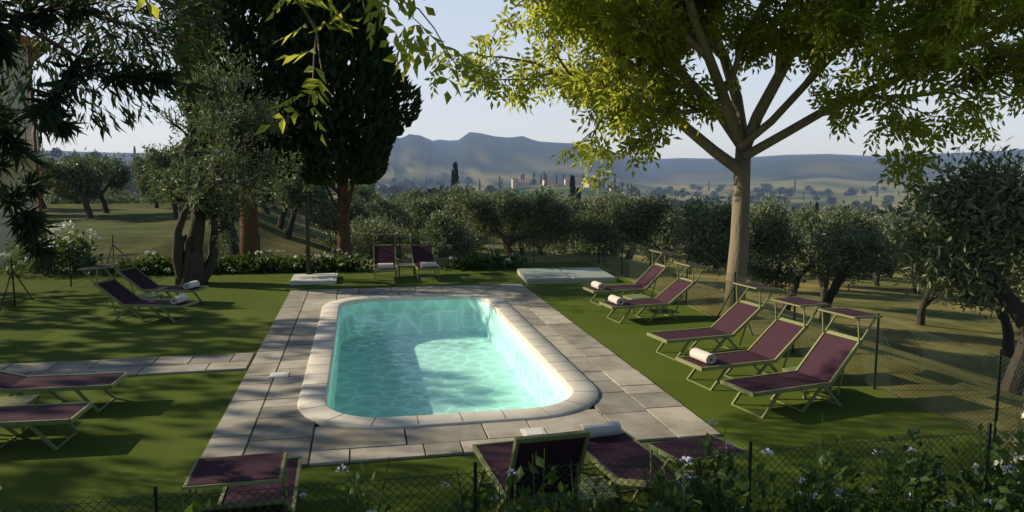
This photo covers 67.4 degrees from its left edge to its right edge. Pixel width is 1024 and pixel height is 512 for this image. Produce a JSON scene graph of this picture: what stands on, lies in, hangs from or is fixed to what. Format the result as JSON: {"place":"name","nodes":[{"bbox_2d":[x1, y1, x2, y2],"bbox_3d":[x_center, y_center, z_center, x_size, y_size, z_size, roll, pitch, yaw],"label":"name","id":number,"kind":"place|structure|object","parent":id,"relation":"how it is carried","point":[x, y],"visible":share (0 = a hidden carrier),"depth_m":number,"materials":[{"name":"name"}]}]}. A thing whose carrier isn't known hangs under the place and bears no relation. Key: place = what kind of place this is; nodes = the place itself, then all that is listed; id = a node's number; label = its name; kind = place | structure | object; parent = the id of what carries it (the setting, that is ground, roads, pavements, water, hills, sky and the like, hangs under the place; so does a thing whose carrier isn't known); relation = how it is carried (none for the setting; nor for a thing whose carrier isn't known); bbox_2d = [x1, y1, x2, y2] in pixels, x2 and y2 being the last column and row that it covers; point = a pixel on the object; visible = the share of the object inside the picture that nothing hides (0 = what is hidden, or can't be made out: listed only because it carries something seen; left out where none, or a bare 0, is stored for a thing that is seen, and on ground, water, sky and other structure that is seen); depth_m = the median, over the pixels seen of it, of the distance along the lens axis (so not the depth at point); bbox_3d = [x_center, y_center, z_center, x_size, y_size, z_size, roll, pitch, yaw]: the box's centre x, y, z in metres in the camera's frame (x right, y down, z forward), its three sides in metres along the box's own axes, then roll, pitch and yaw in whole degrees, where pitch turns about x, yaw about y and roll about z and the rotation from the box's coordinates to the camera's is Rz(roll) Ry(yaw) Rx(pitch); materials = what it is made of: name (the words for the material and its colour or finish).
{"place":"outdoors","nodes":[
{"label":"outdoors","id":0,"kind":"place"},
{"bbox_2d":[0,32,50,269],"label":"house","id":1,"kind":"structure","parent":0,"point":[4,229],"depth_m":22.29,"materials":[{"name":"stone"}]},
{"bbox_2d":[86,0,499,145],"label":"branches","id":2,"kind":"object","parent":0,"point":[420,46],"depth_m":4.96,"materials":[{"name":"plant"}]},
{"bbox_2d":[0,132,1023,511],"bbox_3d":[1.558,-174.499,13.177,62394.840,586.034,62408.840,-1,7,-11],"label":"ground","id":3,"kind":"structure","parent":0,"point":[140,436],"depth_m":13.71,"materials":[{"name":"plant"}]},
{"bbox_2d":[0,395,38,431],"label":"table","id":4,"kind":"object","parent":3,"relation":"on","point":[19,400],"visible":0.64,"depth_m":9.12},
{"bbox_2d":[37,186,50,208],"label":"olive","id":5,"kind":"object","parent":3,"relation":"on","point":[44,205],"depth_m":51.52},
{"bbox_2d":[0,402,92,449],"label":"lounger","id":6,"kind":"object","parent":3,"relation":"on","point":[33,415],"visible":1,"depth_m":8.53,"materials":[{"name":"purple fabric"}]},
{"bbox_2d":[0,220,103,277],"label":"flowering bush","id":7,"kind":"object","parent":3,"relation":"on","point":[70,240],"visible":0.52,"depth_m":21.59,"materials":[{"name":"green plant"}]},
{"bbox_2d":[49,147,64,158],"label":"tree","id":8,"kind":"object","parent":3,"relation":"on","point":[57,153],"visible":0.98,"depth_m":1293.56,"materials":[{"name":"green plant"}]},
{"bbox_2d":[0,370,128,411],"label":"lounger","id":9,"kind":"object","parent":3,"relation":"on","point":[16,384],"visible":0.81,"depth_m":9.73,"materials":[{"name":"purple fabric"}]},
{"bbox_2d":[43,192,98,203],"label":"bush","id":10,"kind":"object","parent":3,"relation":"on","point":[49,200],"visible":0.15,"depth_m":64.23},
{"bbox_2d":[47,186,105,203],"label":"bush","id":11,"kind":"object","parent":3,"relation":"on","point":[66,197],"visible":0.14,"depth_m":55.44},
{"bbox_2d":[38,147,122,218],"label":"olive","id":12,"kind":"object","parent":3,"relation":"on","point":[80,179],"visible":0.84,"depth_m":42.81,"materials":[{"name":"plant"}]},
{"bbox_2d":[86,151,104,160],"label":"tree","id":13,"kind":"object","parent":3,"relation":"on","point":[98,154],"visible":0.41,"depth_m":1139.13,"materials":[{"name":"green plant"}]},
{"bbox_2d":[74,146,136,212],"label":"olive","id":14,"kind":"object","parent":3,"relation":"on","point":[124,179],"visible":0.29,"depth_m":47.17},
{"bbox_2d":[0,0,217,275],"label":"pine","id":15,"kind":"object","parent":3,"relation":"on","point":[46,112],"depth_m":5.16,"materials":[{"name":"plant"}]},
{"bbox_2d":[90,191,133,203],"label":"bush","id":16,"kind":"object","parent":3,"relation":"on","point":[120,198],"visible":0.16,"depth_m":65.12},
{"bbox_2d":[0,0,230,146],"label":"shade trees","id":17,"kind":"object","parent":3,"relation":"on","point":[162,29],"visible":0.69,"depth_m":8.73,"materials":[{"name":"green plant"}]},
{"bbox_2d":[104,187,130,198],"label":"bush","id":18,"kind":"object","parent":3,"relation":"on","point":[122,192],"visible":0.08,"depth_m":83.74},
{"bbox_2d":[77,264,198,322],"bbox_3d":[-7.429,0.731,15.303,2.144,1.076,0.620,1,7,6],"label":"lounger","id":19,"kind":"object","parent":3,"relation":"on","point":[118,292],"visible":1,"depth_m":15.20,"materials":[{"name":"purple fabric"}]},
{"bbox_2d":[122,191,161,202],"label":"bush","id":20,"kind":"object","parent":3,"relation":"on","point":[146,200],"visible":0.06,"depth_m":71.19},
{"bbox_2d":[126,146,163,207],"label":"olive","id":21,"kind":"object","parent":3,"relation":"on","point":[143,184],"visible":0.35,"depth_m":52.07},
{"bbox_2d":[137,293,162,310],"bbox_3d":[-7.781,0.981,16.359,0.460,0.300,0.460,1,7,9],"label":"table","id":22,"kind":"object","parent":3,"relation":"on","point":[148,295],"visible":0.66,"depth_m":16.29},
{"bbox_2d":[101,253,208,301],"bbox_3d":[-7.925,0.513,17.097,2.147,1.077,0.620,1,7,8],"label":"lounger","id":23,"kind":"object","parent":3,"relation":"on","point":[138,279],"visible":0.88,"depth_m":17.02,"materials":[{"name":"purple fabric"}]},
{"bbox_2d":[136,135,192,217],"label":"olive","id":24,"kind":"object","parent":3,"relation":"on","point":[156,161],"visible":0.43,"depth_m":42.28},
{"bbox_2d":[170,157,268,254],"bbox_3d":[-11.572,-1.972,29.528,3.063,4.520,4.868,-6,9,-41],"label":"olive","id":25,"kind":"object","parent":3,"relation":"on","point":[234,249],"visible":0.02,"depth_m":29.33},
{"bbox_2d":[138,22,306,284],"bbox_3d":[-7.648,-2.484,19.584,4.565,6.778,6.155,-1,7,-11],"label":"olive","id":26,"kind":"object","parent":3,"relation":"on","point":[234,120],"depth_m":19.40,"materials":[{"name":"plant"}]},
{"bbox_2d":[189,176,263,240],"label":"olive","id":27,"kind":"object","parent":3,"relation":"on","point":[219,221],"visible":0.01,"depth_m":33.64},
{"bbox_2d":[107,248,373,275],"bbox_3d":[-7.562,0.179,21.853,7.444,0.779,1.192,-1,7,-7],"label":"hydrangea hedge","id":28,"kind":"object","parent":3,"relation":"on","point":[246,263],"visible":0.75,"depth_m":21.76,"materials":[{"name":"green plant"}]},
{"bbox_2d":[182,452,301,511],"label":"lounger","id":29,"kind":"object","parent":3,"relation":"on","point":[229,474],"visible":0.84,"depth_m":5.37,"materials":[{"name":"purple fabric"}]},
{"bbox_2d":[171,0,320,259],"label":"tree","id":30,"kind":"object","parent":3,"relation":"on","point":[263,35],"depth_m":23.76,"materials":[{"name":"plant"}]},
{"bbox_2d":[257,171,323,229],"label":"olive","id":31,"kind":"object","parent":3,"relation":"on","point":[281,221],"visible":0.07,"depth_m":43.65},
{"bbox_2d":[256,160,336,238],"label":"olive","id":32,"kind":"object","parent":3,"relation":"on","point":[298,190],"visible":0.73,"depth_m":39.68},
{"bbox_2d":[290,196,337,284],"bbox_3d":[-5.220,-0.452,20.183,1.150,2.220,1.350,-1,7,-11],"label":"solar shower","id":33,"kind":"object","parent":3,"relation":"on","point":[308,277],"visible":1,"depth_m":20.53,"materials":[{"name":"black"}]},
{"bbox_2d":[298,190,329,217],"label":"olive","id":34,"kind":"object","parent":3,"relation":"on","point":[312,207],"visible":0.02,"depth_m":68.30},
{"bbox_2d":[315,190,368,234],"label":"olive","id":35,"kind":"object","parent":3,"relation":"on","point":[359,198],"visible":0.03,"depth_m":44.47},
{"bbox_2d":[266,0,423,259],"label":"cypress tree","id":36,"kind":"object","parent":3,"relation":"on","point":[374,87],"depth_m":23.90,"materials":[{"name":"plant"}]},
{"bbox_2d":[298,192,391,234],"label":"olive","id":37,"kind":"object","parent":3,"relation":"on","point":[325,217],"visible":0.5,"depth_m":40.96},
{"bbox_2d":[0,284,720,466],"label":"paving slabs","id":38,"kind":"structure","parent":3,"relation":"on","point":[638,406],"depth_m":10.10,"materials":[{"name":"stone"}]},
{"bbox_2d":[269,372,545,435],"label":"skimmer lids","id":39,"kind":"object","parent":38,"relation":"on","point":[532,431],"visible":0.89,"depth_m":8.85,"materials":[{"name":"white"}]},
{"bbox_2d":[318,211,402,258],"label":"olive","id":40,"kind":"object","parent":3,"relation":"on","point":[355,226],"visible":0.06,"depth_m":35.63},
{"bbox_2d":[333,180,390,219],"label":"olive","id":41,"kind":"object","parent":3,"relation":"on","point":[365,191],"visible":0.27,"depth_m":53.56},
{"bbox_2d":[369,187,391,211],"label":"olive","id":42,"kind":"object","parent":3,"relation":"on","point":[376,195],"visible":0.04,"depth_m":60.70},
{"bbox_2d":[351,217,416,258],"bbox_3d":[-5.500,0.064,30.420,2.323,3.237,3.692,-6,9,-39],"label":"bush","id":43,"kind":"object","parent":3,"relation":"on","point":[362,242],"visible":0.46,"depth_m":29.78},
{"bbox_2d":[373,233,397,281],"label":"lounger","id":44,"kind":"object","parent":3,"relation":"on","point":[384,257],"visible":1,"depth_m":21.23,"materials":[{"name":"purple fabric"}]},
{"bbox_2d":[386,185,399,194],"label":"tree","id":45,"kind":"object","parent":3,"relation":"on","point":[393,189],"visible":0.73,"depth_m":1219.39,"materials":[{"name":"green plant"}]},
{"bbox_2d":[386,199,400,226],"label":"olive","id":46,"kind":"object","parent":3,"relation":"on","point":[389,214],"visible":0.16,"depth_m":84.82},
{"bbox_2d":[389,194,406,229],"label":"olive","id":47,"kind":"object","parent":3,"relation":"on","point":[396,202],"visible":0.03,"depth_m":75.53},
{"bbox_2d":[398,263,415,276],"bbox_3d":[-2.913,0.384,21.256,0.460,0.300,0.460,-1,7,-11],"label":"table","id":48,"kind":"object","parent":3,"relation":"on","point":[405,265],"visible":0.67,"depth_m":21.05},
{"bbox_2d":[401,197,413,215],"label":"olive","id":49,"kind":"object","parent":3,"relation":"on","point":[407,208],"visible":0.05,"depth_m":61.31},
{"bbox_2d":[392,196,425,218],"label":"olive","id":50,"kind":"object","parent":3,"relation":"on","point":[397,210],"visible":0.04,"depth_m":64.77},
{"bbox_2d":[396,186,426,208],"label":"olive","id":51,"kind":"object","parent":3,"relation":"on","point":[416,192],"visible":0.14,"depth_m":71.72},
{"bbox_2d":[397,189,445,237],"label":"olive","id":52,"kind":"object","parent":3,"relation":"on","point":[415,219],"visible":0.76,"depth_m":51.94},
{"bbox_2d":[409,234,440,280],"bbox_3d":[-2.405,-0.002,21.141,0.620,1.121,2.118,-2,7,-13],"label":"lounger","id":53,"kind":"object","parent":3,"relation":"on","point":[423,258],"visible":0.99,"depth_m":21.46,"materials":[{"name":"purple fabric"}]},
{"bbox_2d":[135,288,716,466],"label":"paving joints","id":54,"kind":"object","parent":3,"relation":"on","point":[314,427],"visible":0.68,"depth_m":8.65,"materials":[{"name":"grey"}]},
{"bbox_2d":[425,185,449,198],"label":"tree","id":55,"kind":"object","parent":3,"relation":"on","point":[433,189],"visible":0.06,"depth_m":263.87,"materials":[{"name":"green plant"}]},
{"bbox_2d":[404,220,477,254],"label":"olive","id":56,"kind":"object","parent":3,"relation":"on","point":[416,241],"visible":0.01,"depth_m":41.45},
{"bbox_2d":[435,187,457,215],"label":"olive","id":57,"kind":"object","parent":3,"relation":"on","point":[447,194],"depth_m":55.92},
{"bbox_2d":[298,293,598,429],"bbox_3d":[-1.446,1.467,13.465,3.960,0.094,9.020,-1,7,-11],"label":"pool coping","id":58,"kind":"object","parent":3,"relation":"on","point":[315,379],"visible":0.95,"depth_m":10.69,"materials":[{"name":"stone"}]},
{"bbox_2d":[304,293,593,425],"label":"coping joints","id":59,"kind":"object","parent":58,"relation":"on","point":[416,415],"visible":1,"depth_m":11.13,"materials":[{"name":"grey"}]},
{"bbox_2d":[327,299,570,416],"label":"pool water","id":60,"kind":"structure","parent":3,"relation":"on","point":[406,358],"depth_m":14.67,"materials":[{"name":"liquid"}]},
{"bbox_2d":[411,204,487,257],"bbox_3d":[-3.063,-0.239,35.707,3.998,4.303,3.843,-6,9,-41],"label":"shrub","id":61,"kind":"object","parent":3,"relation":"on","point":[447,228],"visible":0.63,"depth_m":35.38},
{"bbox_2d":[451,162,458,188],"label":"cypress","id":62,"kind":"object","parent":3,"relation":"on","point":[454,176],"visible":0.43,"depth_m":261.91,"materials":[{"name":"green plant"}]},
{"bbox_2d":[450,182,473,197],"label":"olive","id":63,"kind":"object","parent":3,"relation":"on","point":[453,188],"visible":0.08,"depth_m":76.17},
{"bbox_2d":[440,184,498,253],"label":"olive","id":64,"kind":"object","parent":3,"relation":"on","point":[449,203],"visible":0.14,"depth_m":45.89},
{"bbox_2d":[441,246,529,270],"bbox_3d":[-0.755,0.092,22.450,2.654,0.759,1.008,-1,7,-11],"label":"hydrangea hedge","id":65,"kind":"object","parent":3,"relation":"on","point":[477,262],"visible":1,"depth_m":22.40,"materials":[{"name":"green plant"}]},
{"bbox_2d":[489,185,518,210],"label":"olive","id":66,"kind":"object","parent":3,"relation":"on","point":[502,193],"visible":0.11,"depth_m":77.14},
{"bbox_2d":[0,412,1023,511],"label":"plants","id":67,"kind":"object","parent":3,"relation":"on","point":[1007,501],"visible":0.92,"depth_m":5.66,"materials":[{"name":"green plant"}]},
{"bbox_2d":[0,230,1023,511],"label":"fence posts","id":68,"kind":"object","parent":3,"relation":"on","point":[986,466],"visible":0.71,"depth_m":8.47,"materials":[{"name":"metal"}]},
{"bbox_2d":[0,232,1023,511],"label":"fence wire","id":69,"kind":"object","parent":68,"relation":"attached to","point":[444,252],"visible":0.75,"depth_m":8.32,"materials":[{"name":"metal"}]},
{"bbox_2d":[498,192,535,255],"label":"olive","id":70,"kind":"object","parent":3,"relation":"on","point":[522,252],"visible":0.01,"depth_m":52.23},
{"bbox_2d":[446,186,588,255],"bbox_3d":[0.281,-0.967,27.337,4.993,3.184,3.092,3,8,26],"label":"olive","id":71,"kind":"object","parent":3,"relation":"on","point":[544,216],"visible":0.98,"depth_m":26.79,"materials":[{"name":"plant"}]},
{"bbox_2d":[497,213,563,254],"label":"olive","id":72,"kind":"object","parent":3,"relation":"on","point":[540,250],"visible":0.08,"depth_m":47.01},
{"bbox_2d":[472,430,589,511],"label":"lounger","id":73,"kind":"object","parent":3,"relation":"on","point":[562,448],"visible":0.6,"depth_m":6.30,"materials":[{"name":"purple fabric"}]},
{"bbox_2d":[517,267,616,283],"bbox_3d":[1.430,0.511,20.798,2.350,0.160,2.000,-1,7,-7],"label":"tech hatch","id":74,"kind":"object","parent":3,"relation":"on","point":[559,275],"visible":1,"depth_m":20.26,"materials":[{"name":"grey"}]},
{"bbox_2d":[511,178,631,195],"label":"village","id":75,"kind":"object","parent":3,"relation":"on","point":[525,183],"visible":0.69,"depth_m":1283.24,"materials":[{"name":"beige"}]},
{"bbox_2d":[569,174,575,198],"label":"cypress","id":76,"kind":"object","parent":3,"relation":"on","point":[572,191],"visible":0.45,"depth_m":259.46,"materials":[{"name":"green plant"}]},
{"bbox_2d":[565,193,590,216],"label":"olive","id":77,"kind":"object","parent":3,"relation":"on","point":[578,203],"visible":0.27,"depth_m":72.93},
{"bbox_2d":[553,476,618,511],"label":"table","id":78,"kind":"object","parent":3,"relation":"on","point":[585,485],"visible":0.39,"depth_m":6.54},
{"bbox_2d":[550,213,625,255],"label":"olive","id":79,"kind":"object","parent":3,"relation":"on","point":[576,242],"visible":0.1,"depth_m":36.25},
{"bbox_2d":[563,230,626,256],"bbox_3d":[3.683,-0.105,33.878,2.884,4.074,2.719,1,7,8],"label":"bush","id":80,"kind":"object","parent":3,"relation":"on","point":[590,251],"visible":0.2,"depth_m":33.29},
{"bbox_2d":[570,187,683,259],"bbox_3d":[3.711,-0.895,26.651,2.908,2.964,4.696,-2,7,-19],"label":"olive","id":81,"kind":"object","parent":3,"relation":"on","point":[634,219],"visible":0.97,"depth_m":25.73,"materials":[{"name":"plant"}]},
{"bbox_2d":[583,249,680,305],"bbox_3d":[2.678,0.473,17.135,2.091,1.146,0.620,-2,7,-16],"label":"lounger","id":82,"kind":"object","parent":3,"relation":"on","point":[650,276],"visible":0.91,"depth_m":17.06,"materials":[{"name":"purple fabric"}]},
{"bbox_2d":[622,294,651,312],"bbox_3d":[2.642,0.997,16.221,0.460,0.300,0.460,-2,7,-19],"label":"table","id":83,"kind":"object","parent":3,"relation":"on","point":[635,296],"visible":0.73,"depth_m":16.17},
{"bbox_2d":[599,262,710,323],"bbox_3d":[2.856,0.714,15.366,2.142,1.095,0.620,-2,7,-17],"label":"lounger","id":84,"kind":"object","parent":3,"relation":"on","point":[675,290],"visible":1,"depth_m":15.29,"materials":[{"name":"purple fabric"}]},
{"bbox_2d":[627,201,683,264],"bbox_3d":[7.458,-0.658,40.894,3.550,4.638,3.693,3,7,20],"label":"shrub","id":85,"kind":"object","parent":3,"relation":"on","point":[666,239],"visible":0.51,"depth_m":39.91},
{"bbox_2d":[569,420,747,511],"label":"lounger","id":86,"kind":"object","parent":3,"relation":"on","point":[609,441],"visible":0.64,"depth_m":7.00,"materials":[{"name":"purple fabric"}]},
{"bbox_2d":[647,282,780,360],"bbox_3d":[3.312,1.048,12.617,2.130,1.097,0.620,-3,7,-20],"label":"lounger","id":87,"kind":"object","parent":3,"relation":"on","point":[737,317],"visible":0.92,"depth_m":12.59,"materials":[{"name":"purple fabric"}]},
{"bbox_2d":[424,0,1023,306],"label":"walnut","id":88,"kind":"object","parent":3,"relation":"on","point":[669,43],"depth_m":13.93,"materials":[{"name":"plant"}]},
{"bbox_2d":[664,191,803,290],"bbox_3d":[7.064,-0.292,24.069,5.171,3.502,3.203,-2,7,-16],"label":"olive","id":89,"kind":"object","parent":3,"relation":"on","point":[707,233],"visible":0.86,"depth_m":23.69,"materials":[{"name":"plant"}]},
{"bbox_2d":[676,297,827,390],"bbox_3d":[3.442,1.238,11.024,2.109,1.105,0.620,-3,7,-21],"label":"lounger","id":90,"kind":"object","parent":3,"relation":"on","point":[777,339],"visible":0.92,"depth_m":10.98,"materials":[{"name":"purple fabric"}]},
{"bbox_2d":[746,214,834,310],"bbox_3d":[10.160,0.366,27.831,5.126,3.774,3.175,0,7,4],"label":"olive","id":91,"kind":"object","parent":3,"relation":"on","point":[781,272],"visible":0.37,"depth_m":27.27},
{"bbox_2d":[720,308,882,418],"bbox_3d":[3.731,1.343,9.891,2.057,1.169,0.620,-3,8,-22],"label":"lounger","id":92,"kind":"object","parent":3,"relation":"on","point":[825,360],"visible":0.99,"depth_m":9.88,"materials":[{"name":"purple fabric"}]},
{"bbox_2d":[782,367,831,398],"bbox_3d":[3.998,1.704,10.415,0.460,0.300,0.460,-3,7,-20],"label":"table","id":93,"kind":"object","parent":3,"relation":"on","point":[804,391],"visible":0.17,"depth_m":10.29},
{"bbox_2d":[787,200,837,290],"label":"olive","id":94,"kind":"object","parent":3,"relation":"on","point":[805,214],"visible":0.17,"depth_m":41.10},
{"bbox_2d":[793,231,860,301],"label":"olive","id":95,"kind":"object","parent":3,"relation":"on","point":[825,286],"visible":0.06,"depth_m":34.10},
{"bbox_2d":[822,188,833,196],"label":"tree","id":96,"kind":"object","parent":3,"relation":"on","point":[827,192],"visible":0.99,"depth_m":2124.01,"materials":[{"name":"green plant"}]},
{"bbox_2d":[826,196,837,203],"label":"tree","id":97,"kind":"object","parent":3,"relation":"on","point":[831,200],"visible":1,"depth_m":1615.36,"materials":[{"name":"green plant"}]},
{"bbox_2d":[846,187,856,196],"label":"tree","id":98,"kind":"object","parent":3,"relation":"on","point":[852,191],"visible":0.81,"depth_m":2184.76,"materials":[{"name":"green plant"}]},
{"bbox_2d":[801,199,904,323],"bbox_3d":[10.530,0.305,23.664,2.764,4.046,4.394,2,7,14],"label":"olive","id":99,"kind":"object","parent":3,"relation":"on","point":[851,247],"visible":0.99,"depth_m":23.24,"materials":[{"name":"plant"}]},
{"bbox_2d":[865,231,896,285],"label":"olive","id":100,"kind":"object","parent":3,"relation":"on","point":[889,271],"visible":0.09,"depth_m":45.45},
{"bbox_2d":[872,214,895,230],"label":"olive","id":101,"kind":"object","parent":3,"relation":"on","point":[876,219],"visible":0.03,"depth_m":80.86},
{"bbox_2d":[883,195,894,202],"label":"tree","id":102,"kind":"object","parent":3,"relation":"on","point":[890,198],"visible":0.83,"depth_m":1788.61,"materials":[{"name":"green plant"}]},
{"bbox_2d":[873,203,910,217],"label":"tree","id":103,"kind":"object","parent":3,"relation":"on","point":[891,209],"visible":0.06,"depth_m":230.78,"materials":[{"name":"green plant"}]},
{"bbox_2d":[882,211,904,222],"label":"olive","id":104,"kind":"object","parent":3,"relation":"on","point":[889,215],"visible":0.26,"depth_m":118.33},
{"bbox_2d":[880,217,915,278],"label":"olive","id":105,"kind":"object","parent":3,"relation":"on","point":[894,230],"visible":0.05,"depth_m":53.05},
{"bbox_2d":[882,219,919,292],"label":"olive","id":106,"kind":"object","parent":3,"relation":"on","point":[895,260],"visible":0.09,"depth_m":43.71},
{"bbox_2d":[903,267,948,325],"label":"olive","id":107,"kind":"object","parent":3,"relation":"on","point":[921,313],"visible":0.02,"depth_m":29.28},
{"bbox_2d":[876,136,1023,396],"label":"olive","id":108,"kind":"object","parent":3,"relation":"on","point":[972,234],"visible":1,"depth_m":12.61,"materials":[{"name":"plant"}]},
{"bbox_2d":[938,268,1014,357],"bbox_3d":[14.930,1.012,24.294,2.889,4.794,4.593,3,8,23],"label":"olive","id":109,"kind":"object","parent":3,"relation":"on","point":[1008,347],"visible":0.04,"depth_m":24.15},
{"bbox_2d":[960,411,1023,505],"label":"flowering shrub","id":110,"kind":"object","parent":3,"relation":"on","point":[1014,459],"visible":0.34,"depth_m":6.80,"materials":[{"name":"green plant"}]},
{"bbox_2d":[969,243,1023,324],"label":"olive","id":111,"kind":"object","parent":3,"relation":"on","point":[1019,291],"visible":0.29,"depth_m":19.63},
{"bbox_2d":[0,0,1023,158],"label":"sky","id":112,"kind":"structure","parent":0,"point":[455,22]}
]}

